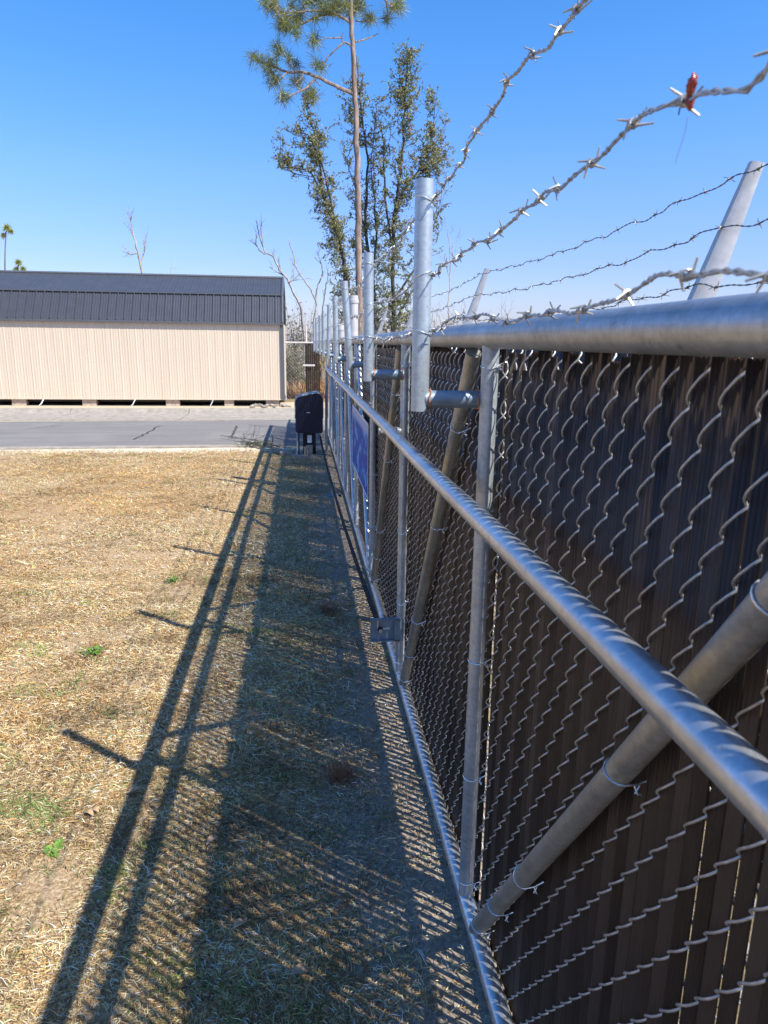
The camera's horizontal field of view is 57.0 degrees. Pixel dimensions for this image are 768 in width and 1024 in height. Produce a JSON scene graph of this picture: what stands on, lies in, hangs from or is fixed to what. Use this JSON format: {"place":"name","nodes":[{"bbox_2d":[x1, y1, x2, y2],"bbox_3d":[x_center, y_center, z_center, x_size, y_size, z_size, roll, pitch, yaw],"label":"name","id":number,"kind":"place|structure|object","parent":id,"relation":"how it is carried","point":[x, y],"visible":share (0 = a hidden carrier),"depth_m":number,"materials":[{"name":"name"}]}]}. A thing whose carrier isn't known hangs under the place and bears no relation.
{"place":"outdoors","nodes":[
{"label":"outdoors","id":0,"kind":"place"},
{"bbox_2d":[12,258,26,270],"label":"young pine","id":1,"kind":"object","parent":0,"point":[19,262],"visible":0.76,"depth_m":39.80,"materials":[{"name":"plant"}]},
{"bbox_2d":[0,420,329,446],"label":"road","id":2,"kind":"structure","parent":0,"point":[77,433],"depth_m":14.99,"materials":[{"name":"grey asphalt"}]},
{"bbox_2d":[0,444,254,449],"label":"kerb","id":3,"kind":"structure","parent":2,"relation":"on","point":[122,447],"depth_m":12.86,"materials":[{"name":"concrete"}]},
{"bbox_2d":[29,426,237,439],"bbox_3d":[-5.432,-1.704,15.068,4.538,0.001,2.413,-1,14,-6],"label":"road crack","id":4,"kind":"object","parent":2,"relation":"on","point":[158,426],"visible":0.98,"depth_m":15.37,"materials":[{"name":"black asphalt"}]},
{"bbox_2d":[220,427,282,449],"bbox_3d":[-2.600,-1.390,13.449,2.260,0.489,0.798,9,16,32],"label":"fallen branch","id":5,"kind":"object","parent":2,"relation":"on","point":[256,443],"visible":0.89,"depth_m":13.23,"materials":[{"name":"grey plant"}]},
{"bbox_2d":[0,401,330,448],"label":"sandy verge","id":6,"kind":"structure","parent":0,"point":[8,404],"depth_m":21.29,"materials":[{"name":"beige sand"}]},
{"bbox_2d":[0,270,285,406],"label":"storage shed","id":7,"kind":"structure","parent":6,"relation":"on","point":[89,338],"depth_m":20.89,"materials":[{"name":"beige paint"}]},
{"bbox_2d":[0,408,324,420],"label":"kerb","id":8,"kind":"structure","parent":6,"relation":"on","point":[113,414],"depth_m":18.29,"materials":[{"name":"concrete"}]},
{"bbox_2d":[250,403,290,407],"bbox_3d":[-3.406,-3.188,21.304,1.229,0.140,0.717,-1,14,-6],"label":"rubble","id":9,"kind":"object","parent":6,"relation":"on","point":[264,406],"visible":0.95,"depth_m":21.36,"materials":[{"name":"concrete"}]},
{"bbox_2d":[0,446,512,1023],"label":"lawn","id":10,"kind":"structure","parent":0,"point":[434,926],"depth_m":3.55,"materials":[{"name":"plant"}]},
{"bbox_2d":[42,838,64,858],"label":"weed","id":11,"kind":"object","parent":10,"relation":"on","point":[57,844],"visible":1,"depth_m":2.73,"materials":[{"name":"green plant"}]},
{"bbox_2d":[74,644,107,658],"bbox_3d":[-1.817,0.862,4.431,0.184,0.056,0.203,12,17,38],"label":"weed","id":12,"kind":"object","parent":10,"relation":"on","point":[96,652],"visible":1,"depth_m":4.42,"materials":[{"name":"green plant"}]},
{"bbox_2d":[127,786,141,792],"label":"fallen leaf","id":13,"kind":"object","parent":10,"relation":"on","point":[132,788],"visible":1,"depth_m":3.06,"materials":[{"name":"grey plant"}]},
{"bbox_2d":[166,575,178,583],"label":"weed","id":14,"kind":"object","parent":10,"relation":"on","point":[174,578],"visible":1,"depth_m":5.77,"materials":[{"name":"green plant"}]},
{"bbox_2d":[206,835,217,844],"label":"fallen leaf","id":15,"kind":"object","parent":10,"relation":"on","point":[211,838],"visible":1,"depth_m":2.76,"materials":[{"name":"beige plant"}]},
{"bbox_2d":[233,918,245,928],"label":"fallen leaf","id":16,"kind":"object","parent":10,"relation":"on","point":[238,922],"visible":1,"depth_m":2.37,"materials":[{"name":"beige plant"}]},
{"bbox_2d":[280,450,292,455],"bbox_3d":[-1.704,-1.028,12.331,0.220,0.070,0.293,-1,14,-6],"label":"valve box","id":17,"kind":"object","parent":10,"relation":"on","point":[286,452],"visible":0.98,"depth_m":12.21,"materials":[{"name":"concrete"}]},
{"bbox_2d":[290,964,308,974],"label":"fallen leaf","id":18,"kind":"object","parent":10,"relation":"on","point":[299,968],"visible":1,"depth_m":2.19,"materials":[{"name":"beige plant"}]},
{"bbox_2d":[304,864,310,871],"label":"fallen leaf","id":19,"kind":"object","parent":10,"relation":"on","point":[307,867],"visible":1,"depth_m":2.62,"materials":[{"name":"beige plant"}]},
{"bbox_2d":[292,391,327,458],"bbox_3d":[-1.281,-1.510,12.178,0.620,1.109,0.620,-1,14,-6],"label":"gate operator","id":20,"kind":"object","parent":10,"relation":"on","point":[309,411],"visible":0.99,"depth_m":12.00,"materials":[{"name":"black plastic"}]},
{"bbox_2d":[309,598,346,618],"bbox_3d":[-0.397,0.701,5.154,0.367,0.116,0.300,6,15,22],"label":"weed tuft","id":21,"kind":"object","parent":10,"relation":"on","point":[324,606],"visible":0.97,"depth_m":5.16,"materials":[{"name":"plant"}]},
{"bbox_2d":[325,482,341,496],"bbox_3d":[-0.643,-0.283,8.986,0.200,0.200,0.140,-1,14,-6],"label":"guide foot","id":22,"kind":"object","parent":10,"relation":"on","point":[330,495],"visible":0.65,"depth_m":8.98},
{"bbox_2d":[315,755,365,794],"bbox_3d":[-0.188,1.172,3.180,0.283,0.113,0.284,-1,14,-6],"label":"weed tuft","id":23,"kind":"object","parent":10,"relation":"on","point":[343,773],"visible":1,"depth_m":3.18,"materials":[{"name":"brown plant"}]},
{"bbox_2d":[349,295,358,493],"bbox_3d":[-0.384,-1.411,8.828,0.130,2.474,0.130,-1,14,-6],"label":"roller post","id":24,"kind":"object","parent":10,"relation":"on","point":[353,302],"visible":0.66,"depth_m":8.54,"materials":[{"name":"plastic"}]},
{"bbox_2d":[313,0,767,1023],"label":"sliding gate","id":25,"kind":"structure","parent":10,"relation":"on","point":[621,540],"depth_m":1.42,"materials":[{"name":"metal"}]},
{"bbox_2d":[319,436,382,631],"bbox_3d":[-0.556,-0.255,8.054,0.026,0.159,8.390,-1,14,-7],"label":"drive chain","id":26,"kind":"object","parent":25,"relation":"attached to","point":[368,597],"visible":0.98,"depth_m":5.76,"materials":[{"name":"metal"}]},
{"bbox_2d":[352,404,368,498],"bbox_3d":[-0.225,-0.601,6.436,0.006,0.600,1.806,-1,14,-6],"label":"warning sign","id":27,"kind":"object","parent":25,"relation":"attached to","point":[360,440],"visible":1,"depth_m":6.27,"materials":[{"name":"blue metal"}]},
{"bbox_2d":[675,72,697,163],"bbox_3d":[0.276,-0.361,0.652,0.012,0.070,0.032,-1,14,-6],"label":"snagged scrap","id":28,"kind":"object","parent":25,"relation":"attached to","point":[691,84],"visible":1,"depth_m":0.64,"materials":[{"name":"red"}]},
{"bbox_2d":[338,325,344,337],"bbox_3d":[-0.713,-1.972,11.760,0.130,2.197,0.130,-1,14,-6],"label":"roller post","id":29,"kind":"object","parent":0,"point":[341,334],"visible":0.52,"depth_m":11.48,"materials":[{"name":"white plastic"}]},
{"bbox_2d":[0,0,767,345],"label":"sky","id":30,"kind":"structure","parent":0,"point":[154,108],"materials":[{"name":"blue"}]},
{"bbox_2d":[285,345,758,1023],"bbox_3d":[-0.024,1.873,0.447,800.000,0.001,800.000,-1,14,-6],"label":"ground","id":31,"kind":"structure","parent":0,"point":[291,399],"depth_m":2.61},
{"bbox_2d":[0,222,13,269],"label":"palm tree","id":32,"kind":"object","parent":31,"relation":"on","point":[6,227],"visible":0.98,"depth_m":40.26,"materials":[{"name":"green plant"}]},
{"bbox_2d":[119,206,148,272],"bbox_3d":[-12.859,-11.519,37.072,1.641,8.711,0.695,0,13,-2],"label":"bare tree","id":33,"kind":"object","parent":31,"relation":"on","point":[137,253],"visible":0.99,"depth_m":36.56,"materials":[{"name":"brown plant"}]},
{"bbox_2d":[249,219,311,377],"bbox_3d":[-4.032,-8.046,27.619,2.560,6.568,0.897,-4,14,-19],"label":"bare tree","id":34,"kind":"object","parent":31,"relation":"on","point":[292,290],"visible":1,"depth_m":27.40,"materials":[{"name":"brown plant"}]},
{"bbox_2d":[285,327,319,399],"bbox_3d":[-10.406,-4.915,23.084,16.620,2.420,0.210,-1,14,-6],"label":"chain link fence","id":35,"kind":"object","parent":31,"relation":"on","point":[314,385],"visible":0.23,"depth_m":23.98,"materials":[{"name":"metal"}]},
{"bbox_2d":[286,338,323,387],"bbox_3d":[-3.233,-5.325,25.857,2.456,2.237,2.107,-1,14,-6],"label":"scrub bush","id":36,"kind":"object","parent":31,"relation":"on","point":[298,368],"visible":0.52,"depth_m":25.60,"materials":[{"name":"grey plant"}]},
{"bbox_2d":[285,294,326,381],"bbox_3d":[-3.292,-6.820,28.479,2.810,3.856,2.753,-6,15,-27],"label":"scrub bush","id":37,"kind":"object","parent":31,"relation":"on","point":[298,333],"visible":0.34,"depth_m":28.26,"materials":[{"name":"grey plant"}]},
{"bbox_2d":[288,240,325,320],"bbox_3d":[-3.120,-7.976,28.820,1.517,5.893,0.703,-1,14,-6],"label":"bare tree","id":38,"kind":"object","parent":31,"relation":"on","point":[315,296],"visible":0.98,"depth_m":28.42,"materials":[{"name":"brown plant"}]},
{"bbox_2d":[286,376,328,397],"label":"dry undergrowth","id":39,"kind":"object","parent":31,"relation":"on","point":[294,391],"visible":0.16,"depth_m":25.03,"materials":[{"name":"brown plant"}]},
{"bbox_2d":[268,78,362,324],"bbox_3d":[-2.703,-10.840,28.256,3.647,11.739,3.399,7,15,23],"label":"evergreen tree","id":40,"kind":"object","parent":31,"relation":"on","point":[335,225],"visible":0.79,"depth_m":27.66,"materials":[{"name":"green plant"}]},
{"bbox_2d":[243,0,410,335],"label":"pine tree","id":41,"kind":"object","parent":31,"relation":"on","point":[351,7],"visible":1,"depth_m":23.12,"materials":[{"name":"green plant"}]},
{"bbox_2d":[321,266,333,378],"bbox_3d":[-2.213,-7.136,27.559,0.548,4.868,0.253,1,13,1],"label":"bare tree","id":42,"kind":"object","parent":31,"relation":"on","point":[324,293],"visible":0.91,"depth_m":27.38,"materials":[{"name":"brown plant"}]},
{"bbox_2d":[329,56,387,333],"bbox_3d":[-0.946,-12.280,30.648,2.884,13.477,2.467,-9,17,-35],"label":"evergreen tree","id":43,"kind":"object","parent":31,"relation":"on","point":[365,227],"visible":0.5,"depth_m":30.00,"materials":[{"name":"green plant"}]},
{"bbox_2d":[332,310,410,337],"bbox_3d":[-0.148,-6.252,27.265,3.966,3.349,2.626,-1,14,-6],"label":"thicket","id":44,"kind":"object","parent":31,"relation":"on","point":[384,325],"visible":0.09,"depth_m":26.77,"materials":[{"name":"grey plant"}]},
{"bbox_2d":[286,355,525,380],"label":"brush","id":45,"kind":"object","parent":31,"relation":"on","point":[323,366],"depth_m":46.22,"materials":[{"name":"brown plant"}]},
{"bbox_2d":[369,36,455,332],"bbox_3d":[1.189,-11.993,29.158,3.704,13.669,3.189,-1,14,-6],"label":"evergreen tree","id":46,"kind":"object","parent":31,"relation":"on","point":[402,92],"visible":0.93,"depth_m":28.73,"materials":[{"name":"green plant"}]},
{"bbox_2d":[438,216,460,325],"bbox_3d":[2.103,-6.650,23.435,0.540,5.945,0.650,13,18,42],"label":"bare tree","id":47,"kind":"object","parent":31,"relation":"on","point":[450,264],"visible":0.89,"depth_m":23.12,"materials":[{"name":"brown plant"}]},
{"bbox_2d":[430,300,483,327],"bbox_3d":[2.791,-7.167,29.954,3.509,3.948,3.118,-1,14,-6],"label":"thicket","id":48,"kind":"object","parent":31,"relation":"on","point":[443,316],"visible":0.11,"depth_m":29.39,"materials":[{"name":"grey plant"}]},
{"bbox_2d":[499,297,515,316],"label":"bare tree","id":49,"kind":"object","parent":31,"relation":"on","point":[506,308],"visible":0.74,"depth_m":19.71,"materials":[{"name":"brown plant"}]},
{"bbox_2d":[358,160,767,1023],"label":"fixed fence","id":50,"kind":"object","parent":31,"relation":"on","point":[718,256],"visible":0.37,"depth_m":1.70,"materials":[{"name":"metal"}]}
]}

